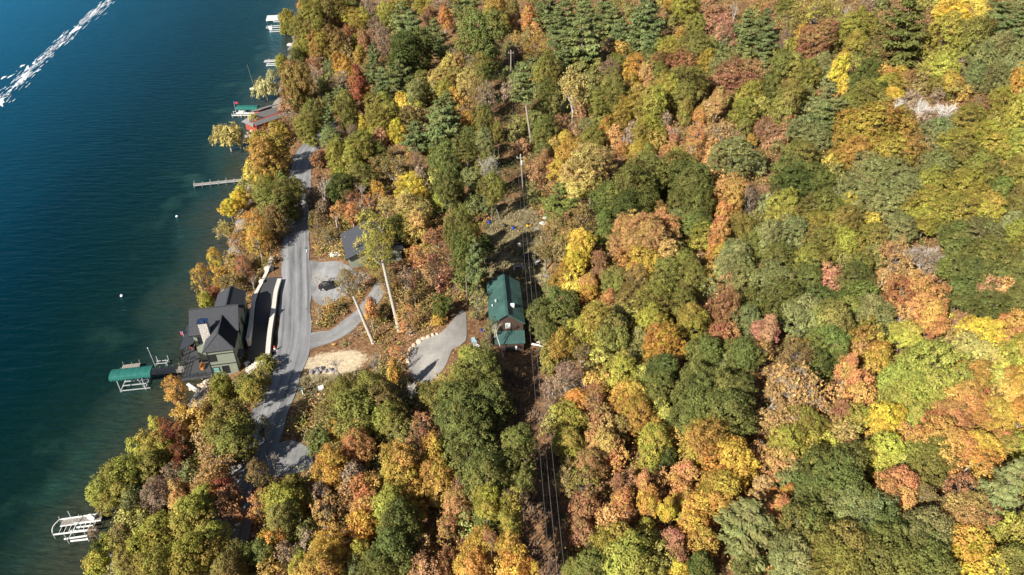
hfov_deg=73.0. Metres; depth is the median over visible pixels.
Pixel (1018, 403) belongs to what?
autumn tree
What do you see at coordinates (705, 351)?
oak tree
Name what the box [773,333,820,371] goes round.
broadleaf tree
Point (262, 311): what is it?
driveway
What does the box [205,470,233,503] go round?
autumn tree
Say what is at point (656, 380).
oak tree
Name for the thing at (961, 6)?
autumn tree
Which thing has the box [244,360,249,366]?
wheelie bin
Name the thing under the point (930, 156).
oak tree
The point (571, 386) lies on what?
bare tree
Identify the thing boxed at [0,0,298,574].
lake
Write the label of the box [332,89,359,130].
broadleaf tree
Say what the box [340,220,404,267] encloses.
house
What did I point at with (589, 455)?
autumn tree
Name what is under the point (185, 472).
oak tree
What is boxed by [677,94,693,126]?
broadleaf tree
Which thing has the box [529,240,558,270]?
broadleaf tree
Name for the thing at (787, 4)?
broadleaf tree
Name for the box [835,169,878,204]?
oak tree
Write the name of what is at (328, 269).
parking area
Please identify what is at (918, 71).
broadleaf tree
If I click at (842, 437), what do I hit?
autumn tree
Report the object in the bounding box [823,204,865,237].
broadleaf tree
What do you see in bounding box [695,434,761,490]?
autumn tree
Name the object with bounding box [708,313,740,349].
autumn tree
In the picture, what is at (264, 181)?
broadleaf tree
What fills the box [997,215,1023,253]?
broadleaf tree
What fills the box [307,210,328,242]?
broadleaf tree
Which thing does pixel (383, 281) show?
broadleaf tree
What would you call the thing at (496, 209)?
bare tree
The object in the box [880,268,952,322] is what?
autumn tree
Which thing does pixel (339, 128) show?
autumn tree
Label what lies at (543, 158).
autumn tree
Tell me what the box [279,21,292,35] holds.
willow tree
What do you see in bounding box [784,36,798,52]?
broadleaf tree
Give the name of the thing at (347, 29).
autumn tree
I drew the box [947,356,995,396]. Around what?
autumn tree
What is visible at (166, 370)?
dock
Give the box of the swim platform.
[266,14,279,21]
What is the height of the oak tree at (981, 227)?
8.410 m
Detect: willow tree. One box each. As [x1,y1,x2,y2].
[208,121,245,150]
[250,76,279,99]
[266,69,277,81]
[277,7,294,23]
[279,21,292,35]
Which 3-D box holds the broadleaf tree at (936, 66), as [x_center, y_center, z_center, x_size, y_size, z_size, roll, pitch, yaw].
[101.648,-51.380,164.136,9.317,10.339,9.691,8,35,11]
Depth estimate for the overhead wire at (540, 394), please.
101.32 m
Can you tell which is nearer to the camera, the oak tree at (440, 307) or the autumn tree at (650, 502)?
the autumn tree at (650, 502)
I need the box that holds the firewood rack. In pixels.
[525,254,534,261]
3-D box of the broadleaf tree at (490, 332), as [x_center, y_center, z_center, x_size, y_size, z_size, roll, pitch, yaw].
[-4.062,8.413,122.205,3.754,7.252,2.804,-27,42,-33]
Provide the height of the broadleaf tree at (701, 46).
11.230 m
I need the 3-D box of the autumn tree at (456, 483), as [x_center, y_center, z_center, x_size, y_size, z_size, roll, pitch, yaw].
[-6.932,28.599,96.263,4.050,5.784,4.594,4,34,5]
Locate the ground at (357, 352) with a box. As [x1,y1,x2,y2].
[103,0,1023,574]
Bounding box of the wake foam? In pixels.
[0,0,114,106]
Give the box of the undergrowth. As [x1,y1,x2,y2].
[109,0,1023,574]
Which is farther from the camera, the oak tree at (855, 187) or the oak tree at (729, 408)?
the oak tree at (855, 187)
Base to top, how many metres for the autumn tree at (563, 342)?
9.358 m
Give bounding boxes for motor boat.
[236,110,253,113]
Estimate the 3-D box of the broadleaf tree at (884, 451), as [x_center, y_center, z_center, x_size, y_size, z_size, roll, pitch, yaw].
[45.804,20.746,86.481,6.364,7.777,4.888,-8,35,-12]
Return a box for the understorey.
[106,0,1023,574]
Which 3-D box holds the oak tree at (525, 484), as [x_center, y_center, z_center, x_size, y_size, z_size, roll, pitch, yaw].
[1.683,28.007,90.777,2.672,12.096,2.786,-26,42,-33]
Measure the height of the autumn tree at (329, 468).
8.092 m
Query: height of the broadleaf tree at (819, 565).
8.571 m
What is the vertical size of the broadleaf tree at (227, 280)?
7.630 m
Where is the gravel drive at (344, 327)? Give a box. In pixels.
[310,279,389,348]
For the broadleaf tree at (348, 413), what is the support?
on the ground at (357, 352)
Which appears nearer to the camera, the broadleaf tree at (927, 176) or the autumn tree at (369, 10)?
the broadleaf tree at (927, 176)
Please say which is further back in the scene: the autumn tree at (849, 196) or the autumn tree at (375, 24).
the autumn tree at (375, 24)
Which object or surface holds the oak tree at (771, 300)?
on the ground at (357, 352)
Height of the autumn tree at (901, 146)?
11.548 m
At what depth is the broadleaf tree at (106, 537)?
98.50 m
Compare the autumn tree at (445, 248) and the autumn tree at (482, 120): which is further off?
the autumn tree at (482, 120)
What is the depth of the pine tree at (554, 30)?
239.90 m
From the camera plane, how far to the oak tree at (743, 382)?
97.66 m
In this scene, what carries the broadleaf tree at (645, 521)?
on the ground at (357, 352)
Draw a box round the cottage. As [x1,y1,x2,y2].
[241,104,301,130]
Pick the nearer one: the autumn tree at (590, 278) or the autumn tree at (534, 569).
the autumn tree at (534, 569)
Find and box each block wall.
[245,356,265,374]
[246,266,270,345]
[265,278,281,358]
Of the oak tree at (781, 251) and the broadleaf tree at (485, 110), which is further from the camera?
the broadleaf tree at (485, 110)
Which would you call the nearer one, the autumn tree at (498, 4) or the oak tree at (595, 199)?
the oak tree at (595, 199)
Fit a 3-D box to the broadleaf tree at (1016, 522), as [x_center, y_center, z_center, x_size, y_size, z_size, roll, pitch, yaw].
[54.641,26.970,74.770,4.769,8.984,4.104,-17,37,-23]
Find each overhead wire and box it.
[517,162,549,567]
[521,167,557,574]
[524,163,564,571]
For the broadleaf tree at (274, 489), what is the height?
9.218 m
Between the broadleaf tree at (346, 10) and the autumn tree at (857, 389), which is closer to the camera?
the autumn tree at (857, 389)
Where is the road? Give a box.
[200,122,334,574]
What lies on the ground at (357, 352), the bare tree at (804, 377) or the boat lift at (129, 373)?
the bare tree at (804, 377)
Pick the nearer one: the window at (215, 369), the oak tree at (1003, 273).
the oak tree at (1003, 273)
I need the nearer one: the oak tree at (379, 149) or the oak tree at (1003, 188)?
the oak tree at (1003, 188)
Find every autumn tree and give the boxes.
[86,524,99,540]
[139,481,170,515]
[142,474,168,507]
[154,417,187,447]
[158,461,185,487]
[160,373,188,405]
[167,478,191,494]
[167,488,188,508]
[168,401,197,419]
[168,441,191,464]
[171,457,183,467]
[172,418,193,438]
[188,463,240,492]
[189,262,213,293]
[195,442,238,487]
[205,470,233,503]
[206,286,220,299]
[207,246,221,270]
[211,265,229,289]
[212,219,235,242]
[212,484,248,529]
[217,197,242,221]
[222,249,248,275]
[226,227,249,254]
[229,185,253,210]
[233,207,274,246]
[234,253,254,288]
[241,206,268,226]
[242,130,293,179]
[244,225,270,259]
[246,493,266,531]
[247,113,256,126]
[248,486,267,507]
[249,227,276,245]
[257,527,287,559]
[260,120,292,141]
[273,540,297,566]
[276,113,297,132]
[295,0,306,12]
[295,545,347,574]
[303,182,327,208]
[304,529,349,574]
[305,55,320,69]
[306,29,333,62]
[308,489,342,530]
[309,148,325,168]
[310,65,327,83]
[310,169,332,200]
[310,442,349,487]
[311,479,331,505]
[311,520,351,549]
[312,197,331,225]
[324,296,335,313]
[325,440,342,459]
[328,71,346,90]
[329,200,349,229]
[329,418,346,444]
[331,50,356,82]
[335,124,344,134]
[341,23,355,40]
[341,190,360,214]
[341,427,376,467]
[343,202,358,226]
[344,415,366,438]
[345,505,378,542]
[346,124,359,135]
[347,63,370,100]
[349,471,382,505]
[349,490,382,526]
[353,44,366,71]
[355,100,374,113]
[357,27,372,58]
[358,87,370,99]
[358,113,368,135]
[361,192,377,212]
[363,0,375,20]
[364,28,376,44]
[364,295,378,330]
[366,15,382,36]
[370,180,387,201]
[372,125,387,145]
[374,21,391,57]
[376,195,396,217]
[377,438,420,486]
[386,117,406,144]
[386,356,401,389]
[388,344,401,357]
[393,170,429,212]
[393,303,421,334]
[394,91,405,109]
[394,187,428,221]
[394,265,420,292]
[394,475,424,504]
[401,209,430,246]
[404,243,429,271]
[405,424,428,454]
[407,273,417,303]
[410,147,426,169]
[411,411,434,436]
[412,199,433,224]
[414,557,432,574]
[417,430,446,475]
[418,454,458,499]
[420,4,434,26]
[420,225,448,249]
[421,247,451,293]
[426,65,454,89]
[427,0,453,19]
[436,2,452,32]
[436,512,457,544]
[436,543,459,574]
[439,51,465,85]
[439,240,454,259]
[441,486,475,529]
[447,46,460,63]
[449,84,465,109]
[451,477,471,499]
[452,541,491,574]
[455,61,484,110]
[456,523,498,574]
[460,109,476,131]
[461,219,482,244]
[474,79,498,117]
[474,109,489,131]
[482,528,498,560]
[483,0,509,27]
[493,533,505,567]
[497,543,530,574]
[501,528,523,560]
[520,1,538,35]
[522,38,533,59]
[523,30,549,63]
[523,556,539,574]
[535,148,553,182]
[539,374,564,403]
[541,397,556,414]
[545,136,584,185]
[547,325,577,361]
[548,263,574,290]
[551,359,583,402]
[553,112,572,132]
[557,129,573,144]
[558,64,589,130]
[558,156,605,203]
[559,250,587,279]
[562,387,593,418]
[565,227,597,271]
[567,140,616,188]
[568,485,601,528]
[568,518,595,547]
[572,446,609,487]
[579,272,599,287]
[579,282,600,302]
[579,379,605,418]
[583,426,624,467]
[584,402,616,436]
[587,393,601,412]
[590,266,604,280]
[591,249,606,268]
[594,167,608,188]
[595,115,611,141]
[599,56,621,75]
[600,288,615,307]
[602,441,629,474]
[605,231,628,258]
[607,378,653,414]
[608,101,632,131]
[608,485,634,512]
[610,208,644,239]
[610,472,624,491]
[613,141,629,167]
[613,243,664,281]
[616,505,637,527]
[618,90,638,120]
[620,211,671,252]
[620,394,656,435]
[622,51,646,81]
[624,221,681,268]
[625,69,639,91]
[625,153,641,163]
[627,138,649,158]
[634,467,650,503]
[636,483,662,518]
[638,60,655,90]
[641,321,687,363]
[647,414,665,430]
[649,199,666,214]
[652,213,681,240]
[656,495,676,530]
[658,139,680,159]
[660,525,686,553]
[662,0,680,14]
[665,45,697,71]
[665,472,698,510]
[666,540,690,573]
[667,131,679,144]
[667,558,688,574]
[670,458,701,491]
[672,25,685,41]
[675,505,712,550]
[676,415,732,476]
[679,137,704,162]
[682,485,718,527]
[684,523,721,558]
[685,125,706,153]
[686,410,709,441]
[692,104,707,133]
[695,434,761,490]
[695,468,741,516]
[696,47,714,74]
[700,120,743,142]
[701,278,742,333]
[703,3,726,24]
[705,11,738,51]
[705,236,726,263]
[707,214,731,258]
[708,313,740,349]
[710,85,726,121]
[713,171,753,206]
[714,56,766,99]
[714,187,743,221]
[741,184,759,215]
[745,133,757,146]
[750,313,780,346]
[752,114,773,142]
[753,0,767,15]
[753,336,773,371]
[754,182,774,204]
[760,447,801,481]
[761,492,791,532]
[762,0,777,22]
[762,379,784,409]
[762,395,811,436]
[764,356,834,416]
[765,487,780,505]
[776,29,790,54]
[777,482,800,496]
[782,113,795,134]
[793,22,807,37]
[796,15,841,59]
[799,7,810,26]
[802,337,819,359]
[820,261,847,295]
[825,415,847,434]
[827,48,850,92]
[827,398,854,422]
[828,419,862,450]
[829,335,851,350]
[830,98,906,154]
[830,127,878,169]
[833,352,861,392]
[836,73,848,96]
[840,368,877,413]
[842,190,857,208]
[844,440,867,471]
[847,314,886,359]
[854,0,871,12]
[857,338,892,373]
[863,400,908,437]
[869,132,926,169]
[871,463,920,515]
[873,267,895,288]
[876,68,896,85]
[876,104,923,143]
[878,233,912,272]
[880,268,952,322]
[883,86,906,108]
[886,64,907,81]
[888,294,918,330]
[905,408,977,476]
[907,245,941,273]
[910,297,951,340]
[922,398,975,437]
[930,0,975,35]
[937,328,999,378]
[938,69,964,97]
[939,490,1003,535]
[940,379,991,427]
[943,473,984,504]
[947,311,970,333]
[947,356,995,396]
[949,518,997,565]
[949,535,1009,574]
[953,314,1011,353]
[956,429,1007,473]
[968,394,1019,433]
[970,91,990,115]
[988,312,1015,335]
[990,428,1018,456]
[999,364,1023,396]
[999,396,1023,433]
[1005,61,1023,95]
[1006,307,1023,339]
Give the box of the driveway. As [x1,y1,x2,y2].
[248,277,281,364]
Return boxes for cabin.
[487,273,524,352]
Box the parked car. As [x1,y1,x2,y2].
[318,280,339,290]
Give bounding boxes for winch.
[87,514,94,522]
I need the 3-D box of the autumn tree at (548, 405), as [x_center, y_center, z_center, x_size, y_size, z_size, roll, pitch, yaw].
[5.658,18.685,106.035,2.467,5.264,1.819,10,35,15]
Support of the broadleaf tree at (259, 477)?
on the ground at (357, 352)
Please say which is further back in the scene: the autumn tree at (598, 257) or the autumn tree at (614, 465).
the autumn tree at (598, 257)
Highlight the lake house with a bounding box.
[179,286,249,380]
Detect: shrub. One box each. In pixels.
[254,353,278,372]
[375,311,392,324]
[431,312,447,326]
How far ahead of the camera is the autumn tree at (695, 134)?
161.44 m
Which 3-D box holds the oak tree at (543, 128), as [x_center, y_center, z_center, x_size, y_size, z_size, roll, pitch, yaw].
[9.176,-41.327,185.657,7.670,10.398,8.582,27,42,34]
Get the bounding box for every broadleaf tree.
[80,549,114,574]
[85,473,123,517]
[97,453,148,502]
[98,527,118,554]
[107,521,134,547]
[111,538,148,574]
[112,529,169,574]
[125,428,151,458]
[125,457,157,487]
[130,543,183,574]
[132,509,188,555]
[134,449,171,484]
[137,429,177,462]
[147,415,165,431]
[167,528,221,574]
[168,493,216,542]
[191,481,218,516]
[192,519,233,562]
[196,289,214,307]
[197,398,256,450]
[208,370,236,407]
[209,548,247,574]
[210,419,258,468]
[217,273,251,290]
[224,537,255,573]
[234,370,254,392]
[237,378,265,407]
[245,457,271,495]
[248,367,271,391]
[250,178,265,191]
[251,176,303,225]
[252,413,273,442]
[255,174,275,188]
[256,479,313,528]
[261,201,291,238]
[265,495,303,544]
[274,52,287,74]
[278,60,311,107]
[284,58,311,80]
[284,472,305,495]
[285,175,306,197]
[286,550,306,574]
[288,10,304,35]
[289,543,307,563]
[290,191,303,219]
[291,40,309,61]
[292,27,313,54]
[292,112,322,147]
[299,0,326,30]
[300,95,325,131]
[302,16,326,41]
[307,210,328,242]
[314,223,340,245]
[314,384,384,442]
[318,0,336,27]
[321,24,351,60]
[324,136,347,168]
[324,373,356,408]
[327,0,349,26]
[328,165,347,176]
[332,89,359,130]
[334,267,374,343]
[340,6,352,23]
[343,136,374,170]
[343,161,379,193]
[346,129,374,148]
[346,537,372,563]
[347,6,372,33]
[349,34,359,54]
[349,369,386,402]
[352,207,395,269]
[356,378,402,424]
[358,235,395,280]
[363,90,400,134]
[364,112,393,139]
[364,229,400,331]
[368,153,392,187]
[370,398,409,439]
[371,478,416,527]
[373,0,395,30]
[375,264,396,295]
[376,302,392,318]
[379,212,411,243]
[380,151,408,185]
[388,0,411,13]
[396,105,416,131]
[411,69,429,89]
[413,0,436,16]
[413,100,421,110]
[418,379,441,405]
[431,185,446,211]
[432,160,464,210]
[434,76,453,97]
[441,201,479,284]
[444,362,473,392]
[456,343,483,381]
[466,284,489,321]
[470,71,491,122]
[470,101,494,148]
[471,481,502,527]
[472,51,492,85]
[474,151,493,187]
[475,170,506,222]
[480,316,498,347]
[492,120,505,157]
[497,511,522,539]
[500,485,523,523]
[504,0,519,22]
[521,113,529,132]
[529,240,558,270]
[531,48,563,89]
[539,341,562,374]
[547,212,572,240]
[549,397,577,431]
[550,422,585,461]
[554,225,575,250]
[558,455,576,471]
[560,407,588,435]
[560,556,583,574]
[562,202,595,237]
[564,462,600,494]
[566,299,618,353]
[572,340,591,365]
[573,542,611,574]
[574,116,592,139]
[574,125,608,153]
[587,87,623,124]
[588,520,638,567]
[591,310,630,362]
[596,66,629,106]
[599,265,628,293]
[599,349,637,390]
[599,526,666,574]
[606,52,625,69]
[606,414,630,440]
[613,280,642,313]
[622,149,675,194]
[624,263,649,291]
[630,113,666,145]
[631,80,668,129]
[632,281,678,321]
[632,301,673,338]
[634,515,656,534]
[635,443,661,472]
[637,421,673,460]
[641,141,657,154]
[641,527,665,555]
[648,254,684,291]
[649,50,670,69]
[651,60,670,83]
[651,68,679,114]
[654,35,681,63]
[662,145,699,184]
[662,281,694,322]
[665,64,711,99]
[668,78,707,114]
[670,0,700,27]
[673,247,697,276]
[675,301,711,341]
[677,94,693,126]
[677,259,707,295]
[679,30,717,66]
[684,11,706,38]
[687,221,711,251]
[727,96,761,127]
[727,211,761,247]
[734,78,763,110]
[734,116,754,144]
[738,228,768,262]
[751,147,768,167]
[753,72,786,109]
[763,423,809,465]
[764,185,806,225]
[765,46,795,78]
[769,85,801,126]
[773,0,799,20]
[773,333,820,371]
[776,79,809,108]
[779,6,802,38]
[779,138,819,164]
[783,403,832,446]
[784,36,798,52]
[789,0,838,35]
[790,243,835,278]
[792,57,825,86]
[792,534,861,574]
[795,188,851,222]
[795,421,838,463]
[798,223,840,262]
[801,208,833,238]
[806,518,868,574]
[808,296,856,344]
[823,12,848,37]
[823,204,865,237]
[828,225,869,259]
[830,32,841,52]
[837,87,876,122]
[839,9,882,48]
[843,30,869,63]
[843,402,875,434]
[847,520,928,574]
[848,247,874,272]
[849,4,866,20]
[850,77,886,107]
[857,221,891,246]
[857,429,906,479]
[862,31,900,70]
[874,358,924,406]
[877,71,905,90]
[885,319,925,352]
[887,337,975,401]
[894,375,944,421]
[897,144,933,171]
[897,184,953,224]
[899,68,916,94]
[900,404,929,428]
[900,434,961,486]
[905,164,960,202]
[908,203,942,242]
[912,66,930,88]
[915,482,949,512]
[918,9,970,63]
[921,49,963,82]
[925,74,948,99]
[928,138,984,177]
[932,192,980,226]
[936,126,975,150]
[944,165,991,200]
[949,101,995,135]
[950,13,998,71]
[955,233,1013,273]
[961,147,1003,188]
[964,189,1008,221]
[965,119,1009,152]
[982,340,1019,387]
[984,84,1015,119]
[984,515,1013,543]
[987,539,1023,574]
[993,139,1013,162]
[993,508,1023,548]
[997,128,1023,154]
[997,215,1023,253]
[997,429,1023,463]
[999,87,1023,128]
[999,116,1018,133]
[1002,152,1023,188]
[1003,183,1023,218]
[1003,332,1023,373]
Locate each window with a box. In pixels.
[197,337,202,343]
[208,355,216,361]
[212,367,220,372]
[222,365,229,372]
[507,345,516,349]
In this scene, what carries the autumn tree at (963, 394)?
on the ground at (357, 352)
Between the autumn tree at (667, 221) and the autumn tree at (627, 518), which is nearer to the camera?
the autumn tree at (627, 518)
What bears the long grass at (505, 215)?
on the ground at (357, 352)
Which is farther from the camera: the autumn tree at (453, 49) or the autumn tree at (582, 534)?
the autumn tree at (453, 49)
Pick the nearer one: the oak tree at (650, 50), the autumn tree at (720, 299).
the autumn tree at (720, 299)
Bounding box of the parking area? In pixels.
[309,260,357,305]
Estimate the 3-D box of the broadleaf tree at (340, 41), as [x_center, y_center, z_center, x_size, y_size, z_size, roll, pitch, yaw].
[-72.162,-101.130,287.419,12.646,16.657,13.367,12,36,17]
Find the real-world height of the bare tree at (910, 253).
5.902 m
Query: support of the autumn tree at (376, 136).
on the ground at (357, 352)
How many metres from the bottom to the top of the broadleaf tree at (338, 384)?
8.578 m
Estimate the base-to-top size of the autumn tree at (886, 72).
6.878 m
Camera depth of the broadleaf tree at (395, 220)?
154.18 m
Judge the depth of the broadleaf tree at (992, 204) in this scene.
118.89 m
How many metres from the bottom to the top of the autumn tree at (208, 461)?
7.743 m
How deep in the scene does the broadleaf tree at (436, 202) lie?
166.35 m
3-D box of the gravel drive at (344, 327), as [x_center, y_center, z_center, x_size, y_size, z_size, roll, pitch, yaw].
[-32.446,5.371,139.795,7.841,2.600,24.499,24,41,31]
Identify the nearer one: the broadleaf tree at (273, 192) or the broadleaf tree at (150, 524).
the broadleaf tree at (150, 524)
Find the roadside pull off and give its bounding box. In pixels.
[269,440,312,476]
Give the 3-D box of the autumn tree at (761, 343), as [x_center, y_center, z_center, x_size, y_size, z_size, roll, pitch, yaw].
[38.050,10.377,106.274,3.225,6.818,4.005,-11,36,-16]
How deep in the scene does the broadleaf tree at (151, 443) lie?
110.95 m
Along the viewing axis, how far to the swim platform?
374.81 m
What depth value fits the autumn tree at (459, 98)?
219.20 m
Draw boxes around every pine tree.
[277,169,285,196]
[319,106,336,132]
[321,92,339,111]
[332,84,349,104]
[363,58,379,82]
[367,41,380,67]
[369,66,392,93]
[370,81,389,104]
[384,58,414,91]
[389,1,418,29]
[396,8,429,45]
[399,120,433,154]
[421,107,466,151]
[425,16,447,45]
[425,99,457,143]
[430,91,464,121]
[431,36,450,62]
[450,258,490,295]
[452,0,481,22]
[465,237,486,301]
[478,232,496,279]
[508,61,537,142]
[530,5,545,32]
[532,0,567,32]
[538,182,581,227]
[542,0,577,34]
[544,16,568,49]
[546,26,579,61]
[550,45,577,74]
[556,13,605,71]
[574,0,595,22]
[577,7,604,39]
[590,0,617,23]
[599,4,624,36]
[607,18,629,48]
[622,0,664,50]
[627,0,665,28]
[638,22,666,56]
[712,496,774,571]
[731,8,759,41]
[731,27,756,57]
[749,25,781,58]
[751,7,777,34]
[758,55,770,74]
[804,100,835,135]
[808,82,848,119]
[868,0,932,67]
[974,12,1005,42]
[974,456,1023,519]
[983,0,1017,34]
[997,5,1023,46]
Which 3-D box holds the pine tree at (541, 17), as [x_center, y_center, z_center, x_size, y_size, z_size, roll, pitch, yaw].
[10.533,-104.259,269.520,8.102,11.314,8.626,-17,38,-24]
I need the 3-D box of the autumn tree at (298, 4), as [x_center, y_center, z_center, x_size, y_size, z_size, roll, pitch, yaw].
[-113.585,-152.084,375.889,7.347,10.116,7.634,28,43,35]
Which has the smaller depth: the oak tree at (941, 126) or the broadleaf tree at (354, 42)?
the oak tree at (941, 126)
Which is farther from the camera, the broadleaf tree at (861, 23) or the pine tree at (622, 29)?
the pine tree at (622, 29)
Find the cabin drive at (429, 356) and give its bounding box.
[408,310,466,382]
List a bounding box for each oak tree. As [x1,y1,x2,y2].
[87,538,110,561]
[119,489,145,523]
[120,483,143,505]
[177,458,197,484]
[247,536,283,567]
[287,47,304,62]
[303,422,333,456]
[319,125,341,147]
[321,57,335,81]
[323,172,355,203]
[341,0,361,19]
[354,541,401,574]
[371,139,387,163]
[372,522,415,574]
[375,495,425,553]
[384,26,436,83]
[405,77,427,109]
[422,378,482,429]
[426,134,463,185]
[430,293,454,317]
[434,388,495,451]
[440,418,500,485]
[441,177,465,206]
[447,220,476,305]
[452,346,505,405]
[453,5,510,71]
[455,139,478,166]
[458,125,479,161]
[460,449,510,508]
[466,376,516,432]
[471,341,500,375]
[471,509,500,533]
[474,123,494,158]
[477,58,493,81]
[500,422,538,462]
[500,438,537,499]
[515,467,534,525]
[524,296,554,340]
[528,97,554,136]
[531,115,563,144]
[534,141,550,155]
[534,318,557,344]
[536,75,557,107]
[539,285,581,327]
[587,179,617,216]
[593,209,613,234]
[593,227,611,250]
[598,162,657,214]
[608,184,659,220]
[637,370,682,409]
[641,44,655,61]
[643,352,680,396]
[657,445,676,469]
[664,189,689,222]
[664,391,706,438]
[667,159,714,199]
[670,369,714,421]
[677,358,713,397]
[680,207,713,236]
[681,177,716,222]
[683,333,723,370]
[686,549,717,574]
[697,387,759,439]
[698,364,737,403]
[704,134,760,179]
[707,43,736,76]
[712,250,750,285]
[720,237,753,261]
[723,335,767,377]
[724,256,761,295]
[724,372,757,409]
[730,303,761,340]
[731,552,764,574]
[737,284,762,311]
[750,218,782,256]
[751,258,797,294]
[756,275,803,324]
[757,240,803,275]
[763,527,812,574]
[766,495,835,559]
[767,150,806,192]
[767,163,822,204]
[771,212,812,253]
[779,293,824,341]
[784,112,822,147]
[788,257,824,292]
[789,161,836,192]
[790,468,828,513]
[793,438,871,513]
[797,283,835,316]
[798,122,836,155]
[805,322,853,355]
[805,346,834,383]
[811,49,834,85]
[811,477,876,530]
[817,468,882,521]
[826,347,847,373]
[832,279,880,327]
[834,259,876,287]
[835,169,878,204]
[843,490,909,543]
[847,150,908,202]
[849,53,880,88]
[851,292,897,338]
[851,503,914,567]
[859,179,910,220]
[874,79,888,101]
[874,314,895,341]
[876,164,926,206]
[883,211,918,248]
[893,524,952,574]
[894,503,955,560]
[899,539,963,574]
[915,116,954,147]
[915,148,963,182]
[930,256,957,283]
[933,219,975,250]
[941,236,977,265]
[941,277,978,314]
[944,255,997,289]
[956,213,1009,251]
[958,60,992,94]
[963,38,997,68]
[966,285,1011,318]
[977,59,1011,101]
[978,254,1017,284]
[984,175,1013,206]
[987,28,1016,69]
[1001,248,1023,281]
[1003,32,1023,65]
[1004,279,1023,317]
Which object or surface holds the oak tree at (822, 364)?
on the ground at (357, 352)
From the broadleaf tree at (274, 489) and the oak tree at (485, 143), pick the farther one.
the oak tree at (485, 143)
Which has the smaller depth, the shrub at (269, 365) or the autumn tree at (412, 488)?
the autumn tree at (412, 488)
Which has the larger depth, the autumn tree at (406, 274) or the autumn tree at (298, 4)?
the autumn tree at (298, 4)
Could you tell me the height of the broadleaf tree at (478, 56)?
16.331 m
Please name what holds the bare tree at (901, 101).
on the ground at (357, 352)
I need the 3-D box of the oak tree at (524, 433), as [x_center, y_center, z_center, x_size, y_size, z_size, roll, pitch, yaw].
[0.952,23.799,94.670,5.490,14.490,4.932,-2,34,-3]
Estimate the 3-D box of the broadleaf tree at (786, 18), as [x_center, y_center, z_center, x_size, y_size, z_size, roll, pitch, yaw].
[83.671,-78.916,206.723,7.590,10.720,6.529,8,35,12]
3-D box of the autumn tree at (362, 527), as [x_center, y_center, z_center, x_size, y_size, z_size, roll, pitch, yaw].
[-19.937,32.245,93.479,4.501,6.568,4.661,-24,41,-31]
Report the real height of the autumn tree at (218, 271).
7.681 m
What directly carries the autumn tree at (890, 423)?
on the ground at (357, 352)
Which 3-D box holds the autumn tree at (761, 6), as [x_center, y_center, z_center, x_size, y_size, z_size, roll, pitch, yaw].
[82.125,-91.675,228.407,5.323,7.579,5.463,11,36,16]
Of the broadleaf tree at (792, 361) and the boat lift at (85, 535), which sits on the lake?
the boat lift at (85, 535)
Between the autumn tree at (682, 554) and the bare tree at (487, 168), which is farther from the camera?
the bare tree at (487, 168)
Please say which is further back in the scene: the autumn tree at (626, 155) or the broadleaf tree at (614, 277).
the autumn tree at (626, 155)
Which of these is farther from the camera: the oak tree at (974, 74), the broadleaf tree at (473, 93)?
the broadleaf tree at (473, 93)
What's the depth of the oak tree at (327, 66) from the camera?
262.37 m
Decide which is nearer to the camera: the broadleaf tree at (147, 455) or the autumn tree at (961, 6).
the broadleaf tree at (147, 455)
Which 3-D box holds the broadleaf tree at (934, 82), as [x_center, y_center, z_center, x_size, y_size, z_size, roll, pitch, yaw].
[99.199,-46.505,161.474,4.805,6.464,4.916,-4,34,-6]
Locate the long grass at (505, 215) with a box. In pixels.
[292,195,567,574]
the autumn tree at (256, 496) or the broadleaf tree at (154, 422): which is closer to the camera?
the autumn tree at (256, 496)
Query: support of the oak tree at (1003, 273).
on the ground at (357, 352)
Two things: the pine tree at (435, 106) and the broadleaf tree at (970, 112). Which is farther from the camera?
the pine tree at (435, 106)
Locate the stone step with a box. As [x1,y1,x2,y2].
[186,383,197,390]
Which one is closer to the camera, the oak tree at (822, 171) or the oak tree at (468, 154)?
the oak tree at (822, 171)
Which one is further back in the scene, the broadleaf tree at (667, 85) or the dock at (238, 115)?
the dock at (238, 115)
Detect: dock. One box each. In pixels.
[51,511,102,538]
[120,361,140,368]
[150,363,183,376]
[193,176,241,187]
[231,112,250,117]
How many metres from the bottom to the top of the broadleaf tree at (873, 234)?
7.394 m
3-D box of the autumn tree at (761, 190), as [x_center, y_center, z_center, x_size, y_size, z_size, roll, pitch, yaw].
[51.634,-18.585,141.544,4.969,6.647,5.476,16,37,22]
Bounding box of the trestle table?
[513,265,523,269]
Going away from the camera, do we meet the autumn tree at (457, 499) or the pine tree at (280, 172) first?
the autumn tree at (457, 499)
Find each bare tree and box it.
[266,454,278,479]
[309,273,331,290]
[313,175,330,226]
[327,357,343,375]
[346,269,370,290]
[354,184,364,197]
[365,351,380,379]
[407,382,415,405]
[476,152,501,177]
[484,189,500,220]
[490,320,503,356]
[550,366,586,395]
[730,0,740,19]
[787,367,812,396]
[842,2,852,14]
[895,97,903,105]
[902,245,942,267]
[911,99,929,116]
[931,101,958,117]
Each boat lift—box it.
[63,521,94,542]
[108,365,153,391]
[147,347,169,366]
[236,105,259,116]
[264,60,276,65]
[266,25,279,32]
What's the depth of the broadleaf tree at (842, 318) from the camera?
104.57 m
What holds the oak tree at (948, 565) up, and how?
on the ground at (357, 352)
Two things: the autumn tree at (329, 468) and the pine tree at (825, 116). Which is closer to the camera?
the autumn tree at (329, 468)
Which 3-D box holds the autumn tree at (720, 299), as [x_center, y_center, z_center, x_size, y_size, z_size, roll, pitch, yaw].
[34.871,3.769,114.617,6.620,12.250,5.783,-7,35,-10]
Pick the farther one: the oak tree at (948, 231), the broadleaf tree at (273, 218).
the broadleaf tree at (273, 218)
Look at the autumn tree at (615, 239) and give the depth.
135.21 m

